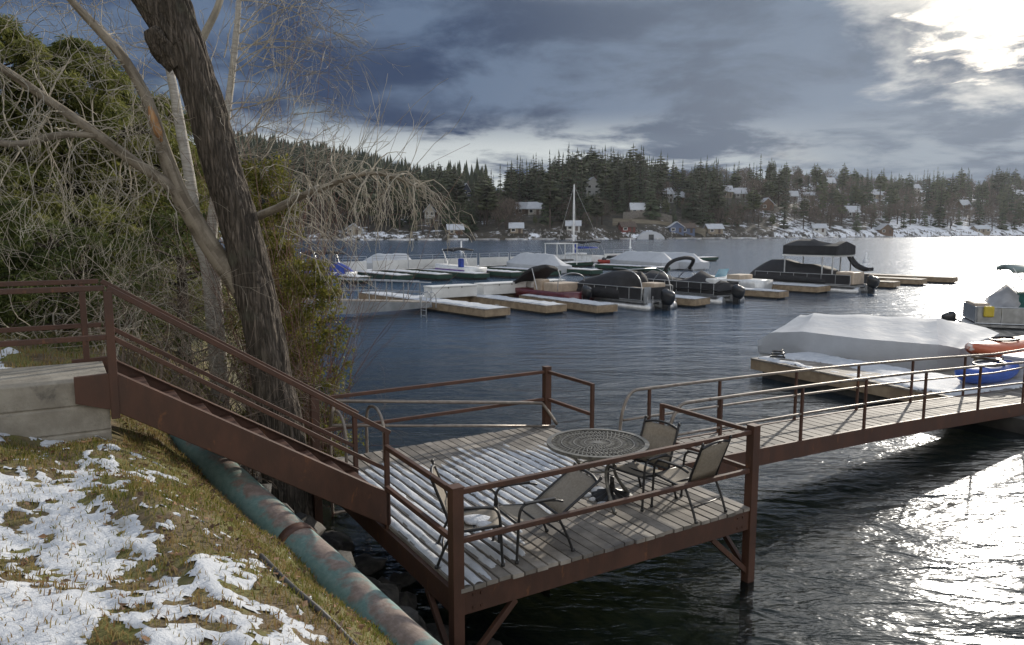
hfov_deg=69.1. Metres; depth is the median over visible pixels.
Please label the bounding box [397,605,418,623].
rock
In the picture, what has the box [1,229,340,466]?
bare shrub
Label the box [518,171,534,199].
pine tree
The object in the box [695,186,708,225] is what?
conifer tree
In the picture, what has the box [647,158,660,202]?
conifer tree
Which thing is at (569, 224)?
boathouse
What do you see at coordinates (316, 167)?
pine tree
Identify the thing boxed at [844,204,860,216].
house
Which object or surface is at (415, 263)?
dock rail
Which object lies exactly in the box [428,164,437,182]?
pine tree
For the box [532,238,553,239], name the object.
dock
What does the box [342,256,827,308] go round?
snow
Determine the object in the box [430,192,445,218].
bare tree
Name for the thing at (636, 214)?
terrace wall
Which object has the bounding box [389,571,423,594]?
rock
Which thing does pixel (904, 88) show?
sky
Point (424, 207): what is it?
conifer tree
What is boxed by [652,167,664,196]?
pine tree
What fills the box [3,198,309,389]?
bare shrub
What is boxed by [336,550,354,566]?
rock
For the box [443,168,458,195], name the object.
pine tree
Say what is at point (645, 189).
conifer tree
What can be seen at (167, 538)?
leaves
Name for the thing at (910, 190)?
bare tree
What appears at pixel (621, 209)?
conifer tree
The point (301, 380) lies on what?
bare shrub
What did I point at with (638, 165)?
pine tree
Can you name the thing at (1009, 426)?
floating dock
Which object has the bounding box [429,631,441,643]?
rock
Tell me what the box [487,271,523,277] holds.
boat
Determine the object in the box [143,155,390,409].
leafy shrub
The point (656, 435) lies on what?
patio chair
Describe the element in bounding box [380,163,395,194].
pine tree
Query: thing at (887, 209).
bare tree
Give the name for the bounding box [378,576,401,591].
rock
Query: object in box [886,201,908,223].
bare tree
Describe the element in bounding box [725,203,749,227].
bare tree
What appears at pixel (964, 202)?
house
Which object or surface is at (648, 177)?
conifer tree
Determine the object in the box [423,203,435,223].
house
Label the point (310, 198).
conifer tree
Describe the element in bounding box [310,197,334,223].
bare tree
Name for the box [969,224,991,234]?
boathouse
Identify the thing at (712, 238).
dock
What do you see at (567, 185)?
pine tree
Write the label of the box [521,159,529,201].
conifer tree
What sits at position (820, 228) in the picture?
boathouse
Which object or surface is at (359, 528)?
rock
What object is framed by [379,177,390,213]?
pine tree
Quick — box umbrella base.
[591,476,632,501]
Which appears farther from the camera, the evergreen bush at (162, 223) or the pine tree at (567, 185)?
the pine tree at (567, 185)
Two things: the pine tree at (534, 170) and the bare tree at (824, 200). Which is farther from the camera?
the bare tree at (824, 200)
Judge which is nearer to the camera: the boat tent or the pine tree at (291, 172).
the boat tent
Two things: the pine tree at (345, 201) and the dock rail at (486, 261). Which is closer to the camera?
the dock rail at (486, 261)
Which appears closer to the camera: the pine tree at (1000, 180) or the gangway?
the gangway
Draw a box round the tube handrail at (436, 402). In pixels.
[329,399,557,427]
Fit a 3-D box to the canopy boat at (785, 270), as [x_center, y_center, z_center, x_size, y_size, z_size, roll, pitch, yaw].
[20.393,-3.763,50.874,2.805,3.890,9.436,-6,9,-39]
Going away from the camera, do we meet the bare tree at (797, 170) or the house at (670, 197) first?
the house at (670, 197)
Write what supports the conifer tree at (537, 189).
on the hills
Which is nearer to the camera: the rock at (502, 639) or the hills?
the rock at (502, 639)
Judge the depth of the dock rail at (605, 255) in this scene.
84.25 m
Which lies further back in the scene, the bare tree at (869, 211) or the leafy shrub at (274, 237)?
the bare tree at (869, 211)
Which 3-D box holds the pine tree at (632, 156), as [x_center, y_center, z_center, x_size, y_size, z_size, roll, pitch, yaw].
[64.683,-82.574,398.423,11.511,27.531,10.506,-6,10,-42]
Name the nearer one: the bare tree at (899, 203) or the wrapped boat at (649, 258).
the wrapped boat at (649, 258)
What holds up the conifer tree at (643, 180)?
on the hills
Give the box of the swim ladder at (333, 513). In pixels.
[329,405,384,541]
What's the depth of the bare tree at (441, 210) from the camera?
307.34 m
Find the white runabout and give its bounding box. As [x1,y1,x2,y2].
[692,269,772,288]
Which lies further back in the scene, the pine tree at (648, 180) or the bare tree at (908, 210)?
the bare tree at (908, 210)
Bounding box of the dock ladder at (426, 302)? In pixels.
[421,291,436,317]
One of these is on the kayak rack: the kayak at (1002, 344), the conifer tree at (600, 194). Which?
the kayak at (1002, 344)
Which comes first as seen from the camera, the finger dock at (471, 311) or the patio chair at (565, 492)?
the patio chair at (565, 492)
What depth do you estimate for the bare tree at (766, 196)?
375.04 m
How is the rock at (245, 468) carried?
on the ground at (932, 574)
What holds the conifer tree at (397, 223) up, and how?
on the hills
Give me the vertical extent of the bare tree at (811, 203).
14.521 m
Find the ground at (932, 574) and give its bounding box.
[0,244,1023,644]
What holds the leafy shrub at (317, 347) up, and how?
on the ground at (932, 574)
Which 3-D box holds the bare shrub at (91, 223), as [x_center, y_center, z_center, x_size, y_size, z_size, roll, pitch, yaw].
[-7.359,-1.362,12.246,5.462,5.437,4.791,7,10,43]
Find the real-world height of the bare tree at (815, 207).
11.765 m
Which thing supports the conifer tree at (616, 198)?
on the hills
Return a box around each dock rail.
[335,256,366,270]
[372,255,407,269]
[408,254,444,268]
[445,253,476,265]
[479,252,508,265]
[510,252,525,258]
[604,249,632,257]
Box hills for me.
[47,138,1023,240]
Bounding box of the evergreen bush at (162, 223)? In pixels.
[108,208,292,381]
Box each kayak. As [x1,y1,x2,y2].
[954,360,1019,383]
[964,336,1023,357]
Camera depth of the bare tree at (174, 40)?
9.53 m
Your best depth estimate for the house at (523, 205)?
331.14 m
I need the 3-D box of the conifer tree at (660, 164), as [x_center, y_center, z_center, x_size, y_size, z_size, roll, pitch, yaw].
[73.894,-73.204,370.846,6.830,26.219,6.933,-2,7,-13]
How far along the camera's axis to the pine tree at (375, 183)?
343.50 m
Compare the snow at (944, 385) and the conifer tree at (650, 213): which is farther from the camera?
the conifer tree at (650, 213)
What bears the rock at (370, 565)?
on the ground at (932, 574)
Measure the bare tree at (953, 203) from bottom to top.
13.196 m
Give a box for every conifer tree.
[286,173,305,222]
[298,172,312,216]
[306,166,317,219]
[326,188,338,222]
[342,182,356,224]
[372,165,387,222]
[390,182,405,227]
[404,178,422,224]
[409,194,420,230]
[419,179,428,218]
[430,163,437,209]
[440,182,450,229]
[467,192,478,231]
[472,184,478,219]
[476,202,489,217]
[497,166,502,192]
[507,168,515,218]
[515,155,518,193]
[515,163,523,200]
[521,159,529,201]
[527,170,535,201]
[533,164,541,201]
[533,170,543,211]
[537,194,553,224]
[551,162,558,211]
[551,169,560,215]
[555,158,568,220]
[563,157,571,213]
[567,153,582,219]
[577,168,583,215]
[596,145,610,199]
[600,171,610,213]
[608,178,616,210]
[610,162,620,206]
[615,176,626,213]
[616,169,627,209]
[626,164,634,205]
[632,154,646,199]
[634,153,639,180]
[639,172,644,202]
[640,163,646,200]
[641,161,652,210]
[643,172,661,219]
[645,157,650,199]
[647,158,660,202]
[653,159,658,196]
[656,166,668,202]
[657,153,665,181]
[671,159,675,188]
[673,172,681,208]
[677,162,686,197]
[677,164,686,201]
[684,166,703,220]
[691,176,700,216]
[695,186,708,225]
[701,163,708,215]
[704,172,715,222]
[765,165,776,202]
[772,162,780,201]
[779,169,789,209]
[779,187,789,228]
[922,175,932,210]
[932,186,946,227]
[972,187,985,223]
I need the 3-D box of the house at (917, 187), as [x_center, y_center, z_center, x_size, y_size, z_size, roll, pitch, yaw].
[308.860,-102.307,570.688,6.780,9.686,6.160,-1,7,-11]
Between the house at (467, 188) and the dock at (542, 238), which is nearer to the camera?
the dock at (542, 238)
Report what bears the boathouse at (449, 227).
on the hills
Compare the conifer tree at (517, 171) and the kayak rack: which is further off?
the conifer tree at (517, 171)
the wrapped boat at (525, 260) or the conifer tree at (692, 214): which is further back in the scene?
the conifer tree at (692, 214)
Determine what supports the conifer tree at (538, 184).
on the hills
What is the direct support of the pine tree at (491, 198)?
on the hills
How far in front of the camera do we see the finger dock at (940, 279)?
57.40 m
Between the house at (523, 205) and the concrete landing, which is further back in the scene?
the house at (523, 205)
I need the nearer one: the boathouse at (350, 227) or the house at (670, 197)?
the boathouse at (350, 227)
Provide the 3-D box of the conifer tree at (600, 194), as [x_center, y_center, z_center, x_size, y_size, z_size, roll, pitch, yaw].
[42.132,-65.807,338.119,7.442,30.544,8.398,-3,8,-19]
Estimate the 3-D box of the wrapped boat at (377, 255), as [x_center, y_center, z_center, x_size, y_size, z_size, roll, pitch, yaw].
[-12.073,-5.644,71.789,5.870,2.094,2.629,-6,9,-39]
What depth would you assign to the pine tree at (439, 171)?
443.11 m
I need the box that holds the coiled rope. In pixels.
[770,349,784,358]
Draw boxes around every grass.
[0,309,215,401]
[0,411,396,644]
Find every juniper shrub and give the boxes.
[0,198,121,349]
[0,219,198,352]
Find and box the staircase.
[0,279,390,528]
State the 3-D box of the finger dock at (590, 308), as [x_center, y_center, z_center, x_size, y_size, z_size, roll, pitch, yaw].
[2.783,-0.918,39.030,1.330,0.745,6.891,-5,8,-32]
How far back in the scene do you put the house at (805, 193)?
445.07 m
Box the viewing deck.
[309,365,761,644]
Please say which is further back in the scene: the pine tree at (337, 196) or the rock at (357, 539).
the pine tree at (337, 196)
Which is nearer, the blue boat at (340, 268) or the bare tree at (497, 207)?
the blue boat at (340, 268)
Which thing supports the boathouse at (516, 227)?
on the hills
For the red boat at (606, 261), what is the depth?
82.08 m
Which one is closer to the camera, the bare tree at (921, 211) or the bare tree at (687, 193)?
the bare tree at (687, 193)
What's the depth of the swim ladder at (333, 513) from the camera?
10.59 m
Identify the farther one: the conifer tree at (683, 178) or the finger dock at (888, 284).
the conifer tree at (683, 178)
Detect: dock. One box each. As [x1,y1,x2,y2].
[337,275,372,283]
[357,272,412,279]
[359,292,510,318]
[370,257,717,271]
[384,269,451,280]
[410,293,513,301]
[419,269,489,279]
[470,296,566,314]
[476,238,499,239]
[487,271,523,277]
[488,266,560,276]
[505,238,527,239]
[519,295,617,313]
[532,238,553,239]
[566,268,602,275]
[595,263,669,272]
[675,295,709,306]
[702,237,724,238]
[730,237,756,238]
[744,289,788,298]
[751,352,1023,443]
[772,284,830,293]
[816,236,838,237]
[865,273,957,283]
[875,276,926,285]
[877,280,899,288]
[990,329,1023,338]
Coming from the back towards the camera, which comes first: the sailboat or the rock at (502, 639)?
the sailboat
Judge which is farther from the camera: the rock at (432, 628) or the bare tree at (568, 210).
the bare tree at (568, 210)
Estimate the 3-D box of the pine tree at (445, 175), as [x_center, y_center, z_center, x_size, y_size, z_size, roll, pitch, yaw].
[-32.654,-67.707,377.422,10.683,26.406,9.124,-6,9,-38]
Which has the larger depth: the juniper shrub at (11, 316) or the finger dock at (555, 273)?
the finger dock at (555, 273)
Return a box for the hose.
[258,553,357,644]
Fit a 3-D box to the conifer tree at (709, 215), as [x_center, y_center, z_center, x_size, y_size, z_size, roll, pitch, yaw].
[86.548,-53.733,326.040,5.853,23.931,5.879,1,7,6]
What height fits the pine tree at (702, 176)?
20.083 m
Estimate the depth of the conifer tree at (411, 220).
300.80 m
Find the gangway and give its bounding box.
[618,348,1023,474]
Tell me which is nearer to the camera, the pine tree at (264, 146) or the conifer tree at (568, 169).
the conifer tree at (568, 169)
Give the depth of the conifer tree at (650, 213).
317.58 m
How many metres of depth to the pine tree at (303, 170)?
331.79 m
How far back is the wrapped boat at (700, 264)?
74.76 m
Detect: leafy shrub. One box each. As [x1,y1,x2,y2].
[112,0,459,422]
[133,118,464,457]
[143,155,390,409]
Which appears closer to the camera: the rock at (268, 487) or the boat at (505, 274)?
the rock at (268, 487)
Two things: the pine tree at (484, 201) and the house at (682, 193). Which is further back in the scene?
the house at (682, 193)
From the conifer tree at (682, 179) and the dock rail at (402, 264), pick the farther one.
the conifer tree at (682, 179)
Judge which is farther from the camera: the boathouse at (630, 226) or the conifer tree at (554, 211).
the conifer tree at (554, 211)
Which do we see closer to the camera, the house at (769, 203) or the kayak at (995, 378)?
the kayak at (995, 378)
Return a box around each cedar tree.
[0,13,203,336]
[0,33,237,317]
[0,42,139,278]
[64,91,284,345]
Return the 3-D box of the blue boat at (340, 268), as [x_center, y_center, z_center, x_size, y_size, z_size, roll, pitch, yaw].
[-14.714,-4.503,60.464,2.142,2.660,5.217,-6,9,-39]
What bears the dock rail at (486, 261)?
on the walkway dock at (584, 264)
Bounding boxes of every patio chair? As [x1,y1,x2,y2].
[429,458,504,568]
[491,462,602,563]
[606,415,680,511]
[650,435,731,523]
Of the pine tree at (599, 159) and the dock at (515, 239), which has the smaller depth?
the dock at (515, 239)
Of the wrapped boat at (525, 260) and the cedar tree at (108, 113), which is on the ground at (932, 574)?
the cedar tree at (108, 113)
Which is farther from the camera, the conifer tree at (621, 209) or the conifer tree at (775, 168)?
the conifer tree at (775, 168)
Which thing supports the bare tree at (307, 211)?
on the hills
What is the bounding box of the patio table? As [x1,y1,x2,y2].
[547,428,649,514]
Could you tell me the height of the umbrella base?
0.264 m
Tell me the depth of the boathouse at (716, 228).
312.66 m
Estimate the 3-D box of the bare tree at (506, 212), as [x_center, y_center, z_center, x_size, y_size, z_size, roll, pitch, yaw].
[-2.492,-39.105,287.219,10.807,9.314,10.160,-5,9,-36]
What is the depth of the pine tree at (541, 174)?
340.45 m
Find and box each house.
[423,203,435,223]
[464,181,471,202]
[515,200,527,215]
[526,200,543,214]
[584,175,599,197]
[628,201,645,211]
[659,186,674,202]
[673,190,684,203]
[723,184,734,197]
[734,186,747,199]
[760,196,775,210]
[789,189,798,201]
[800,191,814,199]
[826,176,836,188]
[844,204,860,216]
[872,188,882,199]
[913,183,920,192]
[957,198,970,208]
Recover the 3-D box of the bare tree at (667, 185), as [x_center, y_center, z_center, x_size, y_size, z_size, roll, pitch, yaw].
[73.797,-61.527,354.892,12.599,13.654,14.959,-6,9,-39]
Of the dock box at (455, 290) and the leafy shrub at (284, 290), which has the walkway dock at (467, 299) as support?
the dock box at (455, 290)
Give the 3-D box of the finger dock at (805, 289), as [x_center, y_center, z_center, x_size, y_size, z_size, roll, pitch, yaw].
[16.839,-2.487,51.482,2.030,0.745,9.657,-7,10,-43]
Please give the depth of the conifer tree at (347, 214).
290.78 m
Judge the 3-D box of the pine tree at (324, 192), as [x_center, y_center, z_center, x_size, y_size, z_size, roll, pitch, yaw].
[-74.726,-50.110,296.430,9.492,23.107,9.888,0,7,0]
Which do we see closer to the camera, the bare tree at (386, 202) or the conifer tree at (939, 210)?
the bare tree at (386, 202)
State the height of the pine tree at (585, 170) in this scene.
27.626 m
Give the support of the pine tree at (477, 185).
on the hills
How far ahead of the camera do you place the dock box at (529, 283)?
42.98 m
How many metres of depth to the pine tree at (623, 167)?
343.91 m
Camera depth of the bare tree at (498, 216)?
288.56 m
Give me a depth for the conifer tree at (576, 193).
304.65 m
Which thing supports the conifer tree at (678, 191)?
on the hills
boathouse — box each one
[346,222,363,234]
[446,223,464,234]
[509,221,523,232]
[565,219,581,232]
[616,220,636,232]
[667,220,685,235]
[681,222,696,236]
[703,223,724,234]
[810,222,827,234]
[874,222,894,235]
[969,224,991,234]
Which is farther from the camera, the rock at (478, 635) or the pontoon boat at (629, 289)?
the pontoon boat at (629, 289)
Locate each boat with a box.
[300,250,329,276]
[314,251,356,281]
[363,253,411,268]
[435,247,486,272]
[507,252,571,273]
[513,265,593,300]
[555,240,605,266]
[576,266,676,311]
[598,255,616,263]
[610,251,678,269]
[645,256,744,304]
[663,252,708,269]
[750,239,879,293]
[758,313,998,375]
[941,264,1023,331]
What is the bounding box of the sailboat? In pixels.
[554,185,603,253]
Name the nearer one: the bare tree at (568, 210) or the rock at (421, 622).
the rock at (421, 622)
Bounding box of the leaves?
[0,415,393,644]
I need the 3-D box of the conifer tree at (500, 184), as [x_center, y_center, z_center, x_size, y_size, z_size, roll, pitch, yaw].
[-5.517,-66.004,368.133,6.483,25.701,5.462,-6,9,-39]
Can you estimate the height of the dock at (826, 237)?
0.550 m
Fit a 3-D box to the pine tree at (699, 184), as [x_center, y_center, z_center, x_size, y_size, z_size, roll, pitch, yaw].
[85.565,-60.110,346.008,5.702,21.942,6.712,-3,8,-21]
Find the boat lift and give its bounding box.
[544,243,577,264]
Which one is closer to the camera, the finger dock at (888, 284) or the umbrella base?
the umbrella base
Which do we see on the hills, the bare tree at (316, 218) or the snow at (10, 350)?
the bare tree at (316, 218)
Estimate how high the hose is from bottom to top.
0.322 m
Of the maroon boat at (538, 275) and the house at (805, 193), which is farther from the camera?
the house at (805, 193)
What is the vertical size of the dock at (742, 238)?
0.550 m
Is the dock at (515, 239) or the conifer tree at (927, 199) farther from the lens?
the conifer tree at (927, 199)
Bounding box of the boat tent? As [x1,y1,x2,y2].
[637,231,664,238]
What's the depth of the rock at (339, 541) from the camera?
9.50 m
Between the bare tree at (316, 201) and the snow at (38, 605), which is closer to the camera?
the snow at (38, 605)
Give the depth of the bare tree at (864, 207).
388.33 m
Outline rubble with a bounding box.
[218,227,1022,240]
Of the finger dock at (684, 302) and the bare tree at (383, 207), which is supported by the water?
the finger dock at (684, 302)
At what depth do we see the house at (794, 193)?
425.80 m
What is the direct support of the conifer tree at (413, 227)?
on the hills
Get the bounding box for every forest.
[233,128,486,188]
[242,141,1023,232]
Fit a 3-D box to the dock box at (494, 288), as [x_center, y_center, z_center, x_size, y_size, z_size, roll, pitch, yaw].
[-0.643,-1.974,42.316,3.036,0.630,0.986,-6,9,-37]
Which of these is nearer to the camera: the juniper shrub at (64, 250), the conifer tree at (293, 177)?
the juniper shrub at (64, 250)
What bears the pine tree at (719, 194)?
on the hills
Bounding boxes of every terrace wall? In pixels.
[612,218,705,236]
[623,211,671,222]
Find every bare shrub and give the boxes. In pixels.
[0,87,226,377]
[0,191,235,368]
[0,217,237,366]
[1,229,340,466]
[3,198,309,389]
[16,246,330,477]
[25,188,352,410]
[26,207,298,377]
[50,263,371,443]
[159,315,342,448]
[163,313,342,476]
[213,366,340,475]
[227,367,407,454]
[247,417,277,487]
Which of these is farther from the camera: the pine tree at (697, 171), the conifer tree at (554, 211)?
the pine tree at (697, 171)
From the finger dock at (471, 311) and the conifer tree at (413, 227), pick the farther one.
the conifer tree at (413, 227)
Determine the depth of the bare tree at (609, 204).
299.62 m
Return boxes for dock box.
[423,283,477,297]
[474,281,526,294]
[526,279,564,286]
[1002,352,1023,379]
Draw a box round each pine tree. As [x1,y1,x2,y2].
[256,142,273,174]
[257,194,269,204]
[286,161,298,184]
[295,152,306,177]
[310,162,320,178]
[313,168,333,220]
[315,164,327,181]
[326,160,336,176]
[328,170,350,223]
[337,170,359,218]
[341,180,359,222]
[354,164,373,226]
[356,182,377,230]
[370,169,380,201]
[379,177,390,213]
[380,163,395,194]
[383,167,406,197]
[389,180,408,230]
[400,190,416,228]
[416,185,428,219]
[426,171,440,193]
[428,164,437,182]
[435,162,442,179]
[438,165,455,185]
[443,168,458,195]
[446,171,468,214]
[473,173,499,225]
[475,176,484,201]
[476,177,491,224]
[501,172,517,200]
[503,160,518,190]
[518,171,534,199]
[523,165,535,182]
[528,163,539,188]
[533,161,544,199]
[537,173,559,205]
[540,164,560,227]
[543,164,561,178]
[552,152,564,170]
[559,170,579,204]
[566,148,585,178]
[574,151,589,188]
[582,145,599,162]
[584,154,603,179]
[588,192,604,226]
[592,152,604,169]
[596,160,615,196]
[608,147,618,162]
[608,154,624,170]
[609,161,624,186]
[613,165,626,203]
[620,158,633,180]
[622,158,637,207]
[625,142,642,167]
[633,155,646,170]
[641,170,653,190]
[647,158,657,179]
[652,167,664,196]
[656,154,669,181]
[683,177,696,195]
[691,174,701,196]
[693,161,708,188]
[699,173,709,191]
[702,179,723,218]
[712,174,727,223]
[772,170,784,206]
[991,167,1005,194]
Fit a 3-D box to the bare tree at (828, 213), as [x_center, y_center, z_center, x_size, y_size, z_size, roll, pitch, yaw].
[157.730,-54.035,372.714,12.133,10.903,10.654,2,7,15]
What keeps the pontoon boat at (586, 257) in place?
on the water
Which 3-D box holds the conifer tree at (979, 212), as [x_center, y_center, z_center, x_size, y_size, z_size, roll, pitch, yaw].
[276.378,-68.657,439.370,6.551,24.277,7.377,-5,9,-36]
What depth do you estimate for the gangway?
12.73 m
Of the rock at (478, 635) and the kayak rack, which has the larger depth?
the kayak rack
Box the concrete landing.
[0,361,111,441]
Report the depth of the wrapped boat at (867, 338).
21.44 m
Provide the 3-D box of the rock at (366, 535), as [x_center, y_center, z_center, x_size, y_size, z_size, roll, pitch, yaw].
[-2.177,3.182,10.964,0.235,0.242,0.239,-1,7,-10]
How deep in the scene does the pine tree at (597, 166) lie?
365.48 m
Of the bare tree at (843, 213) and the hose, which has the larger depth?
the bare tree at (843, 213)
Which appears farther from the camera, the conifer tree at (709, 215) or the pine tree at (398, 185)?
the pine tree at (398, 185)
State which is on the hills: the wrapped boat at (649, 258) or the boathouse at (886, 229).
the boathouse at (886, 229)
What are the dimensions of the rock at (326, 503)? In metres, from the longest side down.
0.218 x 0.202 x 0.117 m
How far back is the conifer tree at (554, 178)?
320.56 m
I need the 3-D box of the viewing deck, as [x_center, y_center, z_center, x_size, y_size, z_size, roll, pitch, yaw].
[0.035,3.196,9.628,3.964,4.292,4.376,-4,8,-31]
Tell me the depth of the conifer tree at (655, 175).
364.45 m
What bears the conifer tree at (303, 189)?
on the hills
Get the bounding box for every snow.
[0,347,20,368]
[0,433,327,644]
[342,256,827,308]
[359,443,605,585]
[464,514,491,526]
[584,486,604,503]
[757,352,1022,395]
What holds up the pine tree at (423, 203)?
on the hills
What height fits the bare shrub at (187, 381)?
4.282 m
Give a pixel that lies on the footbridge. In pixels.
(392, 305)
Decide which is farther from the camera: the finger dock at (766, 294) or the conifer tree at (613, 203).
the conifer tree at (613, 203)
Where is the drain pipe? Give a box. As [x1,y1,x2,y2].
[168,434,441,644]
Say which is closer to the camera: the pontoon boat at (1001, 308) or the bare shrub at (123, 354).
the bare shrub at (123, 354)
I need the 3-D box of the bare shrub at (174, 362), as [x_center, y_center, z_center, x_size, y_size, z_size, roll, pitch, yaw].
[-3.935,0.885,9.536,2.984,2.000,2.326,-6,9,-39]
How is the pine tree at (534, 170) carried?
on the hills
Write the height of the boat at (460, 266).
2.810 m
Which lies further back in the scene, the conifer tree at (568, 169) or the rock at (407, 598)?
the conifer tree at (568, 169)
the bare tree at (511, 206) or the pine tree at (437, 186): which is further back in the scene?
the pine tree at (437, 186)
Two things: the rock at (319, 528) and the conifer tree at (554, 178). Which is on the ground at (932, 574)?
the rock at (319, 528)
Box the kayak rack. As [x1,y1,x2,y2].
[971,356,1003,363]
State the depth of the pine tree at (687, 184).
351.53 m
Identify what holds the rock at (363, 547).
on the ground at (932, 574)
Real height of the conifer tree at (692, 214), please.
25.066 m
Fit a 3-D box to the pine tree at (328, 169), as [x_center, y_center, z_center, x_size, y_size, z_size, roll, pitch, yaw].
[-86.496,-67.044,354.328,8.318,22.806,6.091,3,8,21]
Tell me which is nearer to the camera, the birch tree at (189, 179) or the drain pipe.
the drain pipe
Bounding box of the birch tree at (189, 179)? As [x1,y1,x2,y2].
[0,0,419,405]
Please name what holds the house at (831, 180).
on the hills
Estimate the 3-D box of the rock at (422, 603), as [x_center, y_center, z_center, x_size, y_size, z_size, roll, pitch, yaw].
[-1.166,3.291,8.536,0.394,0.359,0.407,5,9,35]
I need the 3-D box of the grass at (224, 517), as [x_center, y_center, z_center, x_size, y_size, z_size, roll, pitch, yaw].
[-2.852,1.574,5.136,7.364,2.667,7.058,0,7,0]
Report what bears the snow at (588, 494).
on the viewing deck
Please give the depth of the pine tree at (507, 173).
369.42 m
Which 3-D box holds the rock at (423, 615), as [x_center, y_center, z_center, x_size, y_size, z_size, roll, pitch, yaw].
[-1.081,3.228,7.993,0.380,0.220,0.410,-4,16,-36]
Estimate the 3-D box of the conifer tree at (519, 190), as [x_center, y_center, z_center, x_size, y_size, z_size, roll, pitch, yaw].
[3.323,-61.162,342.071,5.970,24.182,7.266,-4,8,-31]
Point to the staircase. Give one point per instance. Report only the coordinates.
(117, 388)
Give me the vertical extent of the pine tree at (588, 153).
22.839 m
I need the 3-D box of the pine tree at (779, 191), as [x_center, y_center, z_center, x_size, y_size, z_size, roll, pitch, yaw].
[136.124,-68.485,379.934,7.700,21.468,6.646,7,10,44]
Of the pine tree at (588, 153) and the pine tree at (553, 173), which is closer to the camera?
the pine tree at (553, 173)
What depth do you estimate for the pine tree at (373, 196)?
277.01 m
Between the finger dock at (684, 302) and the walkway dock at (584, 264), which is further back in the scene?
the walkway dock at (584, 264)
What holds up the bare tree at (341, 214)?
on the hills
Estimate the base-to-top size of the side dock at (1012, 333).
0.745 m
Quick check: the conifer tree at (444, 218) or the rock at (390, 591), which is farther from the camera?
the conifer tree at (444, 218)
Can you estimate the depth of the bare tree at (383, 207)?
295.70 m
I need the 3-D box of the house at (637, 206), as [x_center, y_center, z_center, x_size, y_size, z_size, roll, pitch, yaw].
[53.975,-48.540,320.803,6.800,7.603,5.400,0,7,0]
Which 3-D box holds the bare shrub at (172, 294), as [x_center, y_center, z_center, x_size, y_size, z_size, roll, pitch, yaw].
[-5.599,0.021,11.875,6.693,3.813,3.996,4,8,31]
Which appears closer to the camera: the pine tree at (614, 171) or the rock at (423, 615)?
the rock at (423, 615)
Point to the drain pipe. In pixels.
(338, 574)
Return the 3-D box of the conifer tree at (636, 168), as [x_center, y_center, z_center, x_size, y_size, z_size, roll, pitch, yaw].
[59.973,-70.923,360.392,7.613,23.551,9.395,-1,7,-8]
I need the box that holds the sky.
[0,0,1023,190]
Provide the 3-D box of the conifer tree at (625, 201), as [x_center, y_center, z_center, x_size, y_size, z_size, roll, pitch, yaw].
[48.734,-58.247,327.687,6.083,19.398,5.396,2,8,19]
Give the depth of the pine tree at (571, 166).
350.97 m
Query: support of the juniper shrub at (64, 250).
on the ground at (932, 574)
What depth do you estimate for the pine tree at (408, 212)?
288.07 m
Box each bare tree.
[0,0,475,517]
[298,202,320,223]
[304,207,324,225]
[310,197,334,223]
[332,205,353,221]
[366,202,393,224]
[381,200,394,220]
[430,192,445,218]
[435,203,455,217]
[475,201,488,221]
[480,193,508,221]
[488,209,508,229]
[491,197,521,227]
[493,211,515,229]
[499,198,520,221]
[501,198,518,214]
[555,196,580,219]
[555,202,578,219]
[589,199,615,224]
[656,181,675,199]
[681,189,702,210]
[718,169,731,184]
[723,199,746,223]
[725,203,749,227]
[739,176,751,195]
[743,183,768,198]
[748,178,763,194]
[748,207,768,226]
[789,166,802,177]
[795,197,822,221]
[806,205,824,223]
[813,193,835,214]
[816,203,846,228]
[821,204,836,222]
[831,204,849,221]
[854,205,870,221]
[860,209,883,228]
[865,200,885,218]
[880,202,899,222]
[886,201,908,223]
[895,196,910,216]
[901,185,920,202]
[901,204,920,224]
[913,203,928,222]
[945,201,964,217]
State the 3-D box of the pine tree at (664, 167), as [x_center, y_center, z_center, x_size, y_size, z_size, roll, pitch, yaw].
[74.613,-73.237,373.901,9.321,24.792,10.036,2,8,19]
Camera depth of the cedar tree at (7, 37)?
14.38 m
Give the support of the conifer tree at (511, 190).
on the hills
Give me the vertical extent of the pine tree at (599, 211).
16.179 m
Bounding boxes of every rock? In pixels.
[240,465,258,475]
[261,483,271,492]
[283,503,294,513]
[295,512,306,518]
[301,515,325,535]
[320,530,354,552]
[322,500,330,506]
[334,505,342,515]
[334,513,357,530]
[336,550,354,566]
[349,535,365,545]
[352,541,375,556]
[353,553,387,576]
[355,524,363,531]
[358,530,371,542]
[365,576,403,605]
[373,565,398,579]
[376,547,400,570]
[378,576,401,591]
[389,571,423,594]
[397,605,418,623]
[399,591,416,609]
[413,591,428,615]
[416,609,428,622]
[418,614,426,629]
[424,595,438,617]
[426,623,471,642]
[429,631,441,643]
[465,638,501,644]
[471,631,484,639]
[492,635,518,644]
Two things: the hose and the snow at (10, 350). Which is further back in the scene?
the snow at (10, 350)
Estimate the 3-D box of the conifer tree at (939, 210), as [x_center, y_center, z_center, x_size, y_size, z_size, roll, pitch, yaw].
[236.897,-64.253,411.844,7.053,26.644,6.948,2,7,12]
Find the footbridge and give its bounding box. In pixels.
[283,276,431,314]
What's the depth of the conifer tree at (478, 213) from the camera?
331.15 m
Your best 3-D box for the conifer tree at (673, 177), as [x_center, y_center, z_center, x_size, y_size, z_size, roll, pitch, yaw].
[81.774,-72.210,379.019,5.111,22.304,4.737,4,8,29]

